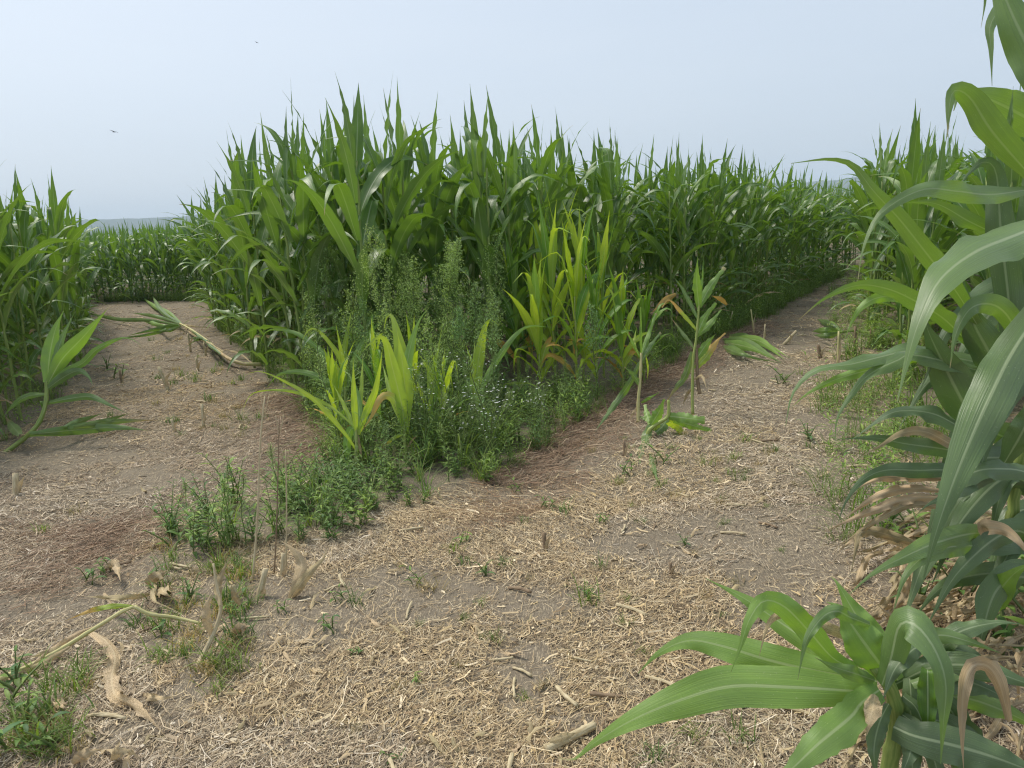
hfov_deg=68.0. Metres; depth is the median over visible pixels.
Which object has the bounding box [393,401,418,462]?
leafy weed
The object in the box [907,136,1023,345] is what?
corn plant
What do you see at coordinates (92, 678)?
stalk fragment
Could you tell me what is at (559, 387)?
narrow leaved weed
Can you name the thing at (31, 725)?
grass tuft
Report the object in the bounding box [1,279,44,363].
corn plant
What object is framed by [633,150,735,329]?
corn plant
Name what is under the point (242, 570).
grass tuft
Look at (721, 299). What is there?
dead leaf
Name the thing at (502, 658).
stalk fragment
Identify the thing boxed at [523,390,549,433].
leafy weed
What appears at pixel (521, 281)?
corn plant
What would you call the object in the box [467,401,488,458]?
leafy weed
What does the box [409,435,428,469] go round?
leafy weed
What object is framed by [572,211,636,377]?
yellow green corn
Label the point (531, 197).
corn plant
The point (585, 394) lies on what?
leafy weed
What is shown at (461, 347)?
tall weed
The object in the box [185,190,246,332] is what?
corn plant
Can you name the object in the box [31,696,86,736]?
grass tuft
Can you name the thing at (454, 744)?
leaf fragment
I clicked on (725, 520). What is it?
grass tuft
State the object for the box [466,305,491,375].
narrow leaved weed
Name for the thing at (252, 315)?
corn plant
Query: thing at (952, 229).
corn plant
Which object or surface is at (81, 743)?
grass tuft
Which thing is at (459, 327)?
tall weed
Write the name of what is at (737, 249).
corn plant
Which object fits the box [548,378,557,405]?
leafy weed
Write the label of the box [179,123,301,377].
corn plant
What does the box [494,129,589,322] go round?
corn plant
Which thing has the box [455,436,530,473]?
tall grass tuft
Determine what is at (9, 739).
grass tuft
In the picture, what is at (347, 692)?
stalk fragment
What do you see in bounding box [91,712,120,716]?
stalk fragment
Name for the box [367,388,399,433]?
leafy weed
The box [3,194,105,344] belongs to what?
corn plant
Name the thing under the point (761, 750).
leaf fragment
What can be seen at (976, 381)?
corn plant
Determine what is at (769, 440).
stalk fragment
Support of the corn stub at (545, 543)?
on the ground
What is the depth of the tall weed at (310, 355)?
6.78 m
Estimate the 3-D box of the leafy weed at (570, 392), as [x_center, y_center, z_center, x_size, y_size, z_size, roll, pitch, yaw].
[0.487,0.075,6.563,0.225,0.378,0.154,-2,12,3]
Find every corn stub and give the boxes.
[12,473,24,494]
[118,370,125,383]
[157,366,173,389]
[170,419,178,430]
[187,333,192,351]
[195,357,200,370]
[200,404,208,426]
[203,342,207,356]
[229,584,241,596]
[255,568,268,599]
[279,553,287,576]
[542,532,550,551]
[623,440,628,455]
[669,562,675,574]
[750,309,755,334]
[782,330,796,344]
[817,345,825,358]
[837,331,841,362]
[853,326,858,351]
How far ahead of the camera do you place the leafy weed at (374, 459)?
5.18 m
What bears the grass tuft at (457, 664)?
on the ground
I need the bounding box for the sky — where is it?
[0,0,1023,221]
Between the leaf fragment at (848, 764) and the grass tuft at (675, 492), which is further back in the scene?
the grass tuft at (675, 492)
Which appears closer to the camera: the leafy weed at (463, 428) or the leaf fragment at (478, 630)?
the leaf fragment at (478, 630)
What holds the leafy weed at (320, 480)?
on the ground
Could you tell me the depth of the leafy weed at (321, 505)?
4.25 m
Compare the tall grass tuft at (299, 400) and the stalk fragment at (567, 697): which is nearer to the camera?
the stalk fragment at (567, 697)
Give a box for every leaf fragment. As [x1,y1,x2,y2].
[20,631,48,640]
[84,726,97,736]
[91,745,113,754]
[117,642,124,655]
[122,755,130,767]
[143,734,163,743]
[195,623,224,631]
[224,680,262,695]
[235,718,245,731]
[252,698,276,711]
[265,635,283,651]
[283,651,296,666]
[287,691,309,700]
[294,627,313,643]
[309,592,319,609]
[310,634,331,647]
[326,752,352,764]
[327,647,338,660]
[366,614,382,628]
[386,568,404,572]
[389,624,404,638]
[429,733,453,761]
[451,737,466,752]
[466,625,478,634]
[467,731,493,745]
[474,626,489,642]
[492,642,523,654]
[503,743,521,757]
[508,725,545,751]
[525,722,532,733]
[681,548,697,555]
[683,753,718,763]
[707,756,743,767]
[726,584,739,595]
[750,749,764,766]
[759,742,764,767]
[841,761,853,767]
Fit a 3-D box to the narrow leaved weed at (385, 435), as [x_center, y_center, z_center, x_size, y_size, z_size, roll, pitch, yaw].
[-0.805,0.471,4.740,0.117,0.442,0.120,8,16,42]
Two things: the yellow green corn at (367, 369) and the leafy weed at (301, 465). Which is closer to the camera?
the leafy weed at (301, 465)
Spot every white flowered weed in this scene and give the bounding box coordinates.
[409,349,447,447]
[434,381,481,458]
[442,349,503,457]
[465,383,509,461]
[481,366,528,437]
[525,379,549,424]
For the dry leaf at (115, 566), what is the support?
on the ground
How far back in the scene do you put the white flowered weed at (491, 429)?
5.10 m
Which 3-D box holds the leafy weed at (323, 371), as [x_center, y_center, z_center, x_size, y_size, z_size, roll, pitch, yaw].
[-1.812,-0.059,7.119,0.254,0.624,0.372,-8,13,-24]
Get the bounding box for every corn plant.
[0,165,95,420]
[0,171,102,399]
[0,180,106,358]
[0,192,83,394]
[0,196,81,402]
[0,205,70,407]
[0,209,34,368]
[0,209,40,377]
[0,214,35,387]
[0,248,39,384]
[0,305,27,384]
[0,329,35,379]
[0,345,36,423]
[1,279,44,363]
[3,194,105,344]
[4,205,77,353]
[9,202,85,322]
[9,210,66,348]
[12,267,74,344]
[13,196,88,345]
[15,170,48,341]
[26,218,86,341]
[29,174,99,362]
[35,169,107,384]
[37,209,100,329]
[38,208,107,342]
[45,198,111,339]
[46,205,104,325]
[57,199,100,359]
[62,226,75,335]
[64,205,100,325]
[78,211,113,316]
[159,194,223,329]
[163,195,217,322]
[167,178,256,344]
[172,181,241,325]
[175,194,221,316]
[177,187,232,316]
[178,229,219,321]
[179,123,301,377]
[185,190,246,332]
[192,223,247,325]
[194,185,244,334]
[196,153,273,358]
[198,189,251,329]
[199,176,269,343]
[200,116,388,402]
[208,131,281,367]
[212,158,275,330]
[214,112,314,385]
[214,143,319,358]
[217,130,344,357]
[218,140,272,350]
[223,118,351,347]
[224,162,323,338]
[226,93,375,371]
[226,116,388,353]
[229,163,271,340]
[234,126,383,365]
[235,130,332,351]
[235,273,291,343]
[240,109,402,339]
[241,133,387,365]
[244,117,340,367]
[251,214,326,345]
[261,132,361,357]
[266,162,359,328]
[269,165,305,319]
[269,214,301,345]
[270,93,383,367]
[273,131,338,336]
[278,104,403,369]
[288,77,426,394]
[291,110,387,355]
[303,75,469,353]
[319,114,390,333]
[329,89,504,349]
[334,114,445,319]
[342,158,387,321]
[343,95,427,345]
[360,82,448,348]
[364,161,449,350]
[375,144,418,360]
[388,94,490,365]
[389,117,485,358]
[394,117,473,359]
[400,136,487,363]
[412,131,516,364]
[416,104,535,352]
[420,91,561,375]
[421,86,583,374]
[443,88,512,371]
[444,138,500,364]
[444,144,530,349]
[454,127,566,345]
[480,133,557,351]
[488,126,640,341]
[492,110,636,352]
[492,128,613,355]
[493,126,550,371]
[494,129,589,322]
[498,136,521,339]
[499,105,586,367]
[502,144,584,351]
[520,158,567,329]
[526,136,594,365]
[533,127,588,343]
[558,136,602,354]
[558,576,1023,767]
[565,127,630,350]
[570,142,662,346]
[575,128,678,325]
[578,145,649,336]
[580,120,652,348]
[586,141,673,337]
[587,136,673,323]
[614,140,736,340]
[618,138,692,325]
[621,140,731,323]
[624,158,666,328]
[632,142,726,330]
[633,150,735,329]
[639,147,694,325]
[641,158,677,325]
[643,158,697,323]
[652,136,764,318]
[659,162,693,321]
[661,148,754,312]
[668,138,777,314]
[672,151,760,315]
[675,153,703,311]
[676,154,751,312]
[684,146,769,312]
[703,172,762,303]
[709,146,775,307]
[710,169,753,308]
[721,154,792,299]
[724,167,763,307]
[725,153,761,300]
[727,154,788,304]
[733,152,804,297]
[737,154,804,292]
[738,163,792,297]
[740,170,807,296]
[741,169,812,292]
[741,170,798,293]
[749,167,827,288]
[754,172,817,280]
[760,170,816,290]
[762,174,792,297]
[765,189,824,282]
[770,174,825,285]
[770,181,829,281]
[772,164,793,283]
[772,170,821,282]
[772,183,828,279]
[785,8,1023,640]
[793,172,823,282]
[818,126,907,318]
[818,134,899,319]
[827,129,897,322]
[827,142,907,330]
[828,148,889,311]
[837,132,891,329]
[837,152,904,307]
[837,155,908,317]
[839,140,953,327]
[847,133,978,329]
[851,145,967,331]
[851,152,895,302]
[858,100,939,370]
[858,146,968,344]
[858,172,958,339]
[861,123,951,379]
[862,135,972,336]
[875,129,970,382]
[879,116,984,310]
[880,135,972,328]
[881,145,900,314]
[884,148,947,346]
[894,140,943,314]
[899,129,933,180]
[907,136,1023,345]
[913,158,985,276]
[922,145,1002,322]
[931,132,973,302]
[936,149,984,333]
[938,148,993,341]
[940,155,986,302]
[941,138,980,306]
[942,156,982,283]
[957,85,1021,342]
[969,137,1023,235]
[981,0,1023,89]
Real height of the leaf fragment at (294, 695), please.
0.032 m
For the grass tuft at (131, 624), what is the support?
on the ground
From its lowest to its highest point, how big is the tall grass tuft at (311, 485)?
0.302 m
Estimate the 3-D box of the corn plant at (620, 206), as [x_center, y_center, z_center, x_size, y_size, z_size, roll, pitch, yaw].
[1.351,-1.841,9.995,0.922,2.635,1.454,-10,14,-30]
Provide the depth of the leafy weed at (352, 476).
4.70 m
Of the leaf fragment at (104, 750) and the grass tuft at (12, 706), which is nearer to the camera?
the leaf fragment at (104, 750)
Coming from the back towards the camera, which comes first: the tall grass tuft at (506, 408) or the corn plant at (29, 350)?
the corn plant at (29, 350)
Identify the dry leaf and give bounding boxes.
[52,696,68,710]
[70,746,104,765]
[89,632,168,739]
[92,593,149,600]
[105,559,121,580]
[111,743,139,760]
[143,693,173,701]
[144,569,166,584]
[150,581,179,612]
[156,585,171,597]
[175,493,192,497]
[231,621,248,635]
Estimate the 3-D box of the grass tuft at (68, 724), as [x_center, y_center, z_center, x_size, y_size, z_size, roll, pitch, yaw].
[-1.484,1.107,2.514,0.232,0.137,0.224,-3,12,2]
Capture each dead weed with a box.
[252,395,268,580]
[273,415,283,573]
[281,448,289,566]
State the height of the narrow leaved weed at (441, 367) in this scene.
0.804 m
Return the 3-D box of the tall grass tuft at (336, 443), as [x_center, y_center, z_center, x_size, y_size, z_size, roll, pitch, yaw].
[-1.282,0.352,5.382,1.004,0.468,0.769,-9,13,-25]
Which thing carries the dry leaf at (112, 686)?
on the ground
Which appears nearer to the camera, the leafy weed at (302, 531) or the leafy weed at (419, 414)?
the leafy weed at (302, 531)
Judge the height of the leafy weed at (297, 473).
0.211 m
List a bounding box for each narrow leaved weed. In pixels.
[182,479,189,534]
[214,479,231,550]
[218,463,235,536]
[220,490,237,550]
[234,472,252,547]
[267,442,285,518]
[284,480,304,542]
[306,320,329,427]
[312,354,342,453]
[320,357,329,403]
[323,465,332,526]
[331,310,366,404]
[338,365,349,421]
[339,351,376,463]
[354,349,368,401]
[358,337,370,428]
[375,312,382,378]
[375,425,390,491]
[404,363,437,461]
[410,373,423,440]
[435,318,469,403]
[435,349,459,456]
[437,422,452,481]
[460,350,494,458]
[462,320,468,373]
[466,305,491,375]
[476,376,490,461]
[490,338,498,402]
[506,387,517,437]
[508,390,516,436]
[524,364,529,402]
[530,389,541,429]
[533,388,541,433]
[556,385,563,425]
[562,360,573,410]
[571,365,580,403]
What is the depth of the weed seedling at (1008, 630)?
2.68 m
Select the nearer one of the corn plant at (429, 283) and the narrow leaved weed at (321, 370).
the narrow leaved weed at (321, 370)
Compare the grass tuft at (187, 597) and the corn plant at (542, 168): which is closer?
the grass tuft at (187, 597)
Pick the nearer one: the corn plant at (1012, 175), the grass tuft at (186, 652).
the grass tuft at (186, 652)
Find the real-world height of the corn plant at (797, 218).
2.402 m
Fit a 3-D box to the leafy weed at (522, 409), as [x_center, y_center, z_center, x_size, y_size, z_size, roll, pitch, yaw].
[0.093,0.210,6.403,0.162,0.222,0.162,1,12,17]
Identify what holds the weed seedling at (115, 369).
on the ground
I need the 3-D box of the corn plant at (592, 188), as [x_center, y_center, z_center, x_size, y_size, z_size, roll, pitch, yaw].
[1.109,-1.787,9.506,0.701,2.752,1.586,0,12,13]
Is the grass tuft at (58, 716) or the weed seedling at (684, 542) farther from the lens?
the weed seedling at (684, 542)
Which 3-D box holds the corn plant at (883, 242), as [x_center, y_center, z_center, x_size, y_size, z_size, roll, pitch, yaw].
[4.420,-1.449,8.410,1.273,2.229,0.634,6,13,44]
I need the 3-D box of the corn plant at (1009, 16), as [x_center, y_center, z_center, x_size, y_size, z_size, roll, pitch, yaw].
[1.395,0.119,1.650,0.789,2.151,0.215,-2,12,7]
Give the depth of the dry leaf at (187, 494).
4.69 m
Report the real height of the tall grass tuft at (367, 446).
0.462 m
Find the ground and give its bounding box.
[0,237,1023,767]
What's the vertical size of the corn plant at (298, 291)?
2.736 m
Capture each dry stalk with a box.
[0,603,200,680]
[197,561,240,664]
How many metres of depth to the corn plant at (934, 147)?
10.24 m
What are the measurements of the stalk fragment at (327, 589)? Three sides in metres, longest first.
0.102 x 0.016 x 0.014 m
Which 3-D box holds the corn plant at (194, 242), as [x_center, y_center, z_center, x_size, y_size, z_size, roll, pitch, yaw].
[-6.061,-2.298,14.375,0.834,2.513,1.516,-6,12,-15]
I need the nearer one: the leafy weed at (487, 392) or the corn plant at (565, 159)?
the leafy weed at (487, 392)
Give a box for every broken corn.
[3,308,154,451]
[637,399,711,479]
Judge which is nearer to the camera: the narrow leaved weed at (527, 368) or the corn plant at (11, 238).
the narrow leaved weed at (527, 368)
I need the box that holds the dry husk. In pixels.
[280,540,326,597]
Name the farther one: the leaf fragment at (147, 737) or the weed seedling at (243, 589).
the weed seedling at (243, 589)
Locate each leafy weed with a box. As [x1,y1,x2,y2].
[144,479,190,533]
[158,508,182,537]
[165,497,218,558]
[179,498,212,542]
[180,490,207,526]
[181,469,233,518]
[189,475,247,545]
[199,453,252,504]
[238,498,269,542]
[245,478,294,539]
[251,452,318,508]
[255,461,303,503]
[265,443,302,498]
[270,457,311,515]
[280,455,318,491]
[284,509,309,540]
[285,481,313,517]
[294,346,329,405]
[294,481,319,511]
[296,447,328,489]
[301,444,324,477]
[302,498,345,539]
[304,481,341,515]
[305,391,324,416]
[306,342,327,391]
[307,471,340,527]
[312,457,347,487]
[313,436,338,474]
[313,448,347,495]
[317,434,345,468]
[319,471,334,499]
[321,486,360,528]
[323,381,331,435]
[326,428,344,475]
[330,458,366,514]
[332,466,363,505]
[332,479,376,529]
[333,402,354,460]
[333,446,364,486]
[335,461,366,495]
[337,451,359,477]
[339,457,376,489]
[341,339,363,404]
[341,438,370,474]
[346,460,372,493]
[352,413,376,459]
[355,407,390,473]
[355,474,382,511]
[356,456,374,484]
[362,403,380,443]
[363,417,386,463]
[365,442,385,470]
[366,467,400,499]
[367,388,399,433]
[368,455,390,489]
[371,438,393,471]
[372,358,393,426]
[373,371,411,437]
[374,449,396,486]
[375,414,401,448]
[376,401,398,456]
[379,427,406,469]
[380,450,395,478]
[383,404,413,456]
[387,446,411,490]
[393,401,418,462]
[394,411,416,440]
[397,445,424,473]
[401,481,415,505]
[409,385,418,439]
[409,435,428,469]
[411,388,429,449]
[418,411,463,464]
[418,486,431,502]
[419,379,442,447]
[419,383,462,458]
[421,332,455,411]
[428,396,446,438]
[437,342,456,404]
[437,435,467,471]
[443,453,461,476]
[444,343,465,411]
[444,372,459,430]
[444,379,461,449]
[445,341,463,424]
[451,346,469,413]
[451,373,470,439]
[453,370,495,418]
[453,408,475,449]
[455,414,470,442]
[460,359,472,419]
[464,441,484,469]
[465,396,478,448]
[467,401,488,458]
[472,340,503,396]
[478,445,505,482]
[481,404,526,447]
[489,374,507,404]
[490,361,512,399]
[490,414,516,442]
[492,428,503,464]
[497,419,514,464]
[499,385,517,413]
[502,365,532,416]
[512,402,525,445]
[514,396,529,421]
[516,379,533,403]
[517,373,541,423]
[520,403,543,451]
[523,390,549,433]
[535,360,555,405]
[539,407,554,446]
[542,401,561,423]
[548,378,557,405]
[550,362,563,400]
[554,371,574,412]
[556,373,577,411]
[557,400,568,434]
[569,394,587,420]
[570,370,580,401]
[578,382,597,407]
[584,392,594,415]
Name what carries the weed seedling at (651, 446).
on the ground
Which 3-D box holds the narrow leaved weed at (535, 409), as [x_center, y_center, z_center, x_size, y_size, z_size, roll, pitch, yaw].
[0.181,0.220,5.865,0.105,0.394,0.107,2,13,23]
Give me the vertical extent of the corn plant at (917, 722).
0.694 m
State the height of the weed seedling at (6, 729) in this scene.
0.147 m
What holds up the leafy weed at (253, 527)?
on the ground
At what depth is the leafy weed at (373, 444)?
5.37 m
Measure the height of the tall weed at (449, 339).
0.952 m
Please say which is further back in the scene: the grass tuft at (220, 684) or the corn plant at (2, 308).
the corn plant at (2, 308)
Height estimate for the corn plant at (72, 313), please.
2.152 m
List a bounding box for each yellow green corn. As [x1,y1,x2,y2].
[309,343,353,446]
[346,316,386,434]
[387,316,426,407]
[411,351,476,446]
[480,225,546,379]
[498,209,534,372]
[503,254,562,389]
[519,196,585,385]
[526,180,605,379]
[530,203,557,375]
[530,218,614,395]
[551,244,634,392]
[557,199,613,384]
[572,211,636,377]
[589,264,646,387]
[607,280,678,381]
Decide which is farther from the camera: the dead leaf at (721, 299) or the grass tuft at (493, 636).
the dead leaf at (721, 299)
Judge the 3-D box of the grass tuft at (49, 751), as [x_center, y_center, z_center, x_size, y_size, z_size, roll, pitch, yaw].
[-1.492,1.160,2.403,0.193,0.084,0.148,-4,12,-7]
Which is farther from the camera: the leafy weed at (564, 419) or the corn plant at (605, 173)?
the corn plant at (605, 173)
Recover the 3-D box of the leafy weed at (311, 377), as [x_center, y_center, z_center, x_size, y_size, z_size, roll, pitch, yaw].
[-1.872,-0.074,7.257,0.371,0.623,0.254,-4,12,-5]
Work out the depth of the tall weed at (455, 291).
6.72 m
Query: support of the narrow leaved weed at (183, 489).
on the ground
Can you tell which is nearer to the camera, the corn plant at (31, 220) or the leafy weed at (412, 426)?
the leafy weed at (412, 426)
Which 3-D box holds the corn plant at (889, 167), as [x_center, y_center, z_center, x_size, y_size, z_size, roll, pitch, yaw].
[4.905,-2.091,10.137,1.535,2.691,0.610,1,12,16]
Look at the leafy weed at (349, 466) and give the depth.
4.87 m
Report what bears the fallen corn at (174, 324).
on the ground
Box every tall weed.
[297,223,348,357]
[298,325,319,398]
[299,291,326,385]
[338,289,370,387]
[343,316,363,374]
[344,296,376,394]
[349,316,366,361]
[350,223,412,371]
[362,300,393,437]
[385,255,433,396]
[385,322,393,351]
[387,249,423,344]
[410,319,425,375]
[414,311,444,424]
[418,264,449,357]
[423,344,441,416]
[429,239,480,368]
[434,309,452,362]
[436,236,462,356]
[439,310,460,394]
[447,339,469,389]
[449,306,468,426]
[455,280,493,415]
[471,233,511,378]
[474,294,505,413]
[481,285,507,401]
[578,304,607,402]
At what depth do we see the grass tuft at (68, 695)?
2.71 m
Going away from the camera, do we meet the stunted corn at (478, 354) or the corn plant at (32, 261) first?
the stunted corn at (478, 354)
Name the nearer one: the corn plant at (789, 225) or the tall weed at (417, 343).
the tall weed at (417, 343)
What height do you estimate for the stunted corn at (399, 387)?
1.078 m
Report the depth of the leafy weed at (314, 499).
4.34 m
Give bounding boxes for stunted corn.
[242,354,381,478]
[260,310,384,402]
[362,310,426,465]
[410,329,448,440]
[458,319,551,411]
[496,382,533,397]
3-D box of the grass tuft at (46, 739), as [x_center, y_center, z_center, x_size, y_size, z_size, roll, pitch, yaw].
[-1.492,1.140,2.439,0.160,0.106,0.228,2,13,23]
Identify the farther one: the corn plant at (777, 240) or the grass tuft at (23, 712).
the corn plant at (777, 240)
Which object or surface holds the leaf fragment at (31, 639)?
on the ground
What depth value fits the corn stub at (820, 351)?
8.32 m
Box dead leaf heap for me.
[823,476,1023,767]
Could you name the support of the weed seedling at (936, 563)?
on the ground
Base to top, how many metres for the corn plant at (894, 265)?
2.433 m
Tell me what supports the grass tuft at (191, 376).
on the ground
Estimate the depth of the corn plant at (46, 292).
10.91 m
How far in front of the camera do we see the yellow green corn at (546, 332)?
7.85 m
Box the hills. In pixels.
[46,177,863,236]
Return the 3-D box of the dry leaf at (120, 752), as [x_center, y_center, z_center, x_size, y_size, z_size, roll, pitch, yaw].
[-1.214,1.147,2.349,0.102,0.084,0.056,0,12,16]
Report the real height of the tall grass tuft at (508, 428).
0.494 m
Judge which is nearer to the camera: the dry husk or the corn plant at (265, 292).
the dry husk
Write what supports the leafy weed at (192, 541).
on the ground
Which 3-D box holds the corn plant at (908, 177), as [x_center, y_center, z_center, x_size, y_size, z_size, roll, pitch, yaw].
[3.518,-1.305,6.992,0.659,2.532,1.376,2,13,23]
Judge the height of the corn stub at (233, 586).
0.101 m
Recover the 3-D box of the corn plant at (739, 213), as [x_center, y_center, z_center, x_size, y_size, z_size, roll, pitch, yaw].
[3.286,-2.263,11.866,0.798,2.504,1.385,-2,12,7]
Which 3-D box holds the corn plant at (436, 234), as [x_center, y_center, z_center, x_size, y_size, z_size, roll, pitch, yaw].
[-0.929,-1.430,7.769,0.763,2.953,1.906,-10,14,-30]
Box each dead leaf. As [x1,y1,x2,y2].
[653,293,675,311]
[713,296,726,304]
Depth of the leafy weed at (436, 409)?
5.46 m
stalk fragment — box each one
[78,674,117,682]
[87,713,126,719]
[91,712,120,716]
[104,560,131,570]
[139,624,160,632]
[170,562,191,568]
[236,615,268,619]
[324,582,345,591]
[338,573,346,587]
[343,685,355,697]
[388,757,395,767]
[399,526,422,531]
[405,601,412,619]
[489,656,513,660]
[507,752,513,767]
[508,586,531,593]
[512,666,531,676]
[512,676,515,698]
[555,685,578,707]
[574,656,596,662]
[589,691,627,698]
[616,603,647,615]
[645,674,672,684]
[669,657,691,659]
[671,761,683,767]
[720,531,744,534]
[724,503,744,505]
[758,521,777,527]
[761,439,778,441]
[782,708,819,717]
[847,464,868,466]
[945,605,950,621]
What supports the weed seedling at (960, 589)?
on the ground
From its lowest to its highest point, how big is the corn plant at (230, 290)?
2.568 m
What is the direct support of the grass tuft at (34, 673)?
on the ground
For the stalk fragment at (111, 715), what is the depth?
2.58 m
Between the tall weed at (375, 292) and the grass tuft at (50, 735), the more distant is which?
the tall weed at (375, 292)
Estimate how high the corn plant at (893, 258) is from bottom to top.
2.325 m
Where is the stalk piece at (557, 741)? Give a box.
[543,721,596,753]
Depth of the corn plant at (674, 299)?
11.78 m
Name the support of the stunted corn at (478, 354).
on the ground
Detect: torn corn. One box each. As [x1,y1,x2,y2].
[595,307,660,430]
[662,257,725,414]
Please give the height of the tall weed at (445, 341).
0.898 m
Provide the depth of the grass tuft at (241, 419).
6.96 m
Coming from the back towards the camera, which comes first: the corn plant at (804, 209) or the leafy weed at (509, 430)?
the corn plant at (804, 209)
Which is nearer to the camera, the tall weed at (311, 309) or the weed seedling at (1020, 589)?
the weed seedling at (1020, 589)
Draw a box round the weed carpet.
[0,256,1013,545]
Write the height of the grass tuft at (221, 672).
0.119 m
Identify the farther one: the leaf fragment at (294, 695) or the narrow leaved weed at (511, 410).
the narrow leaved weed at (511, 410)
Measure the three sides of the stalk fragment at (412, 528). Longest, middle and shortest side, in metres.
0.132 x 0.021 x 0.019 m
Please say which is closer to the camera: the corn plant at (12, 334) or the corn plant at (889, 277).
the corn plant at (12, 334)
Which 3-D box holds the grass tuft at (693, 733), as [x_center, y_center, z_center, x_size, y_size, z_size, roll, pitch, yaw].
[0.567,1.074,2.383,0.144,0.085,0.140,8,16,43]
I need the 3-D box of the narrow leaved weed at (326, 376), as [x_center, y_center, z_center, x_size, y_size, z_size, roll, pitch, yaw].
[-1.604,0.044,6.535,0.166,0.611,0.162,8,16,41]
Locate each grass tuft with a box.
[0,665,75,748]
[0,686,41,720]
[0,694,36,723]
[0,697,62,728]
[0,714,46,752]
[0,718,91,761]
[1,701,81,735]
[3,707,76,759]
[5,641,62,681]
[9,708,74,742]
[10,733,72,764]
[16,725,88,766]
[18,720,81,767]
[19,651,81,697]
[19,672,99,723]
[29,695,96,740]
[29,734,65,764]
[30,522,50,532]
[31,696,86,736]
[35,645,104,696]
[40,653,112,697]
[40,657,70,686]
[52,688,86,705]
[60,643,107,675]
[66,664,104,691]
[67,498,88,514]
[67,733,101,757]
[106,409,121,416]
[114,598,157,629]
[134,628,181,661]
[135,568,183,600]
[135,638,187,669]
[136,491,200,536]
[138,599,167,630]
[142,607,194,637]
[149,528,184,555]
[149,540,185,562]
[153,555,180,573]
[154,582,204,615]
[157,598,190,622]
[158,556,205,585]
[162,612,212,652]
[167,578,202,608]
[170,636,200,654]
[171,635,203,658]
[171,649,234,687]
[180,624,197,636]
[181,370,201,379]
[181,464,254,515]
[182,632,260,670]
[182,638,238,671]
[184,550,222,574]
[186,591,234,622]
[190,668,233,700]
[193,646,216,675]
[194,539,238,575]
[194,648,262,686]
[195,470,275,527]
[197,625,247,656]
[198,590,250,620]
[199,579,240,608]
[201,514,252,553]
[203,389,219,399]
[203,597,258,650]
[203,649,261,679]
[205,539,245,562]
[209,554,259,575]
[211,549,251,571]
[213,579,252,599]
[216,577,255,613]
[217,549,255,584]
[217,595,257,618]
[219,418,232,430]
[219,598,263,639]
[222,559,261,582]
[222,575,263,609]
[228,405,249,421]
[233,587,268,613]
[235,635,266,656]
[238,371,251,380]
[238,497,311,534]
[250,410,269,420]
[254,372,348,412]
[254,452,311,483]
[260,371,324,405]
[275,457,336,492]
[280,462,339,507]
[281,415,389,458]
[284,497,345,525]
[289,459,345,502]
[295,399,340,422]
[295,473,378,511]
[301,409,394,444]
[308,415,394,452]
[322,411,435,466]
[323,465,407,512]
[327,395,395,437]
[332,716,365,737]
[333,449,381,468]
[333,581,364,607]
[340,473,400,499]
[371,404,485,467]
[372,386,423,436]
[382,448,414,470]
[383,672,412,696]
[386,448,461,499]
[387,393,473,452]
[387,428,453,460]
[397,444,442,481]
[405,391,524,466]
[411,573,451,593]
[438,384,526,437]
[440,398,541,450]
[441,536,471,553]
[444,382,555,451]
[446,435,513,480]
[449,388,529,435]
[450,442,505,475]
[450,553,472,566]
[450,656,473,667]
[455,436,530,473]
[456,376,548,438]
[456,387,513,446]
[456,442,512,465]
[473,592,487,607]
[482,627,504,645]
[486,555,511,567]
[510,688,531,700]
[532,397,586,418]
[536,673,557,692]
[551,492,576,515]
[562,572,605,606]
[591,549,610,569]
[611,475,627,485]
[615,608,634,625]
[619,592,640,602]
[636,739,677,766]
[652,477,668,490]
[663,487,686,497]
[673,719,711,744]
[696,452,715,466]
[715,708,762,749]
[717,514,734,526]
[723,445,748,461]
[723,465,739,476]
[728,470,749,481]
[731,571,748,587]
[734,428,766,442]
[757,440,782,451]
[826,497,847,510]
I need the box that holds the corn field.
[0,122,985,363]
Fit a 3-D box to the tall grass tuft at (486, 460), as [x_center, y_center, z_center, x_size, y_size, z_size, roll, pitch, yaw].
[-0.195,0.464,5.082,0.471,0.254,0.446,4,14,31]
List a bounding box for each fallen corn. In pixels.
[91,295,260,365]
[723,333,789,363]
[811,319,869,338]
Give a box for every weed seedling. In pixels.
[0,645,32,689]
[0,657,49,707]
[0,720,25,753]
[4,678,42,733]
[14,711,69,757]
[75,567,107,584]
[93,556,111,575]
[97,354,115,368]
[105,363,128,378]
[142,512,194,550]
[148,556,169,582]
[148,617,171,638]
[173,572,201,598]
[180,516,207,546]
[223,587,248,618]
[273,598,291,613]
[317,613,339,633]
[329,583,346,602]
[347,646,361,656]
[380,747,405,763]
[399,565,426,585]
[412,671,421,683]
[454,531,472,544]
[474,560,494,575]
[504,475,521,491]
[535,495,555,508]
[577,581,598,598]
[596,513,609,524]
[620,454,633,475]
[641,442,679,464]
[679,535,690,545]
[766,365,794,383]
[795,419,819,439]
[888,509,916,527]
[889,570,942,614]
[891,508,930,538]
[933,560,953,573]
[934,564,976,597]
[988,616,1023,654]
[996,589,1023,640]
[1004,554,1023,612]
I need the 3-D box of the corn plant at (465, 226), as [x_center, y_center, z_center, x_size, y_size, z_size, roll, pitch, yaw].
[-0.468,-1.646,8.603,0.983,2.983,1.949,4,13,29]
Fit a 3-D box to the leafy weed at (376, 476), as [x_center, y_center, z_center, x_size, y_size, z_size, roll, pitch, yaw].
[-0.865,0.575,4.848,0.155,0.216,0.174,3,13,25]
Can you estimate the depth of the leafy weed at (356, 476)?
4.85 m
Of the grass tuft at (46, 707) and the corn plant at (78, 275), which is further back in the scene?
the corn plant at (78, 275)
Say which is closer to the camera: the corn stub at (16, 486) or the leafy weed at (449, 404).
the corn stub at (16, 486)

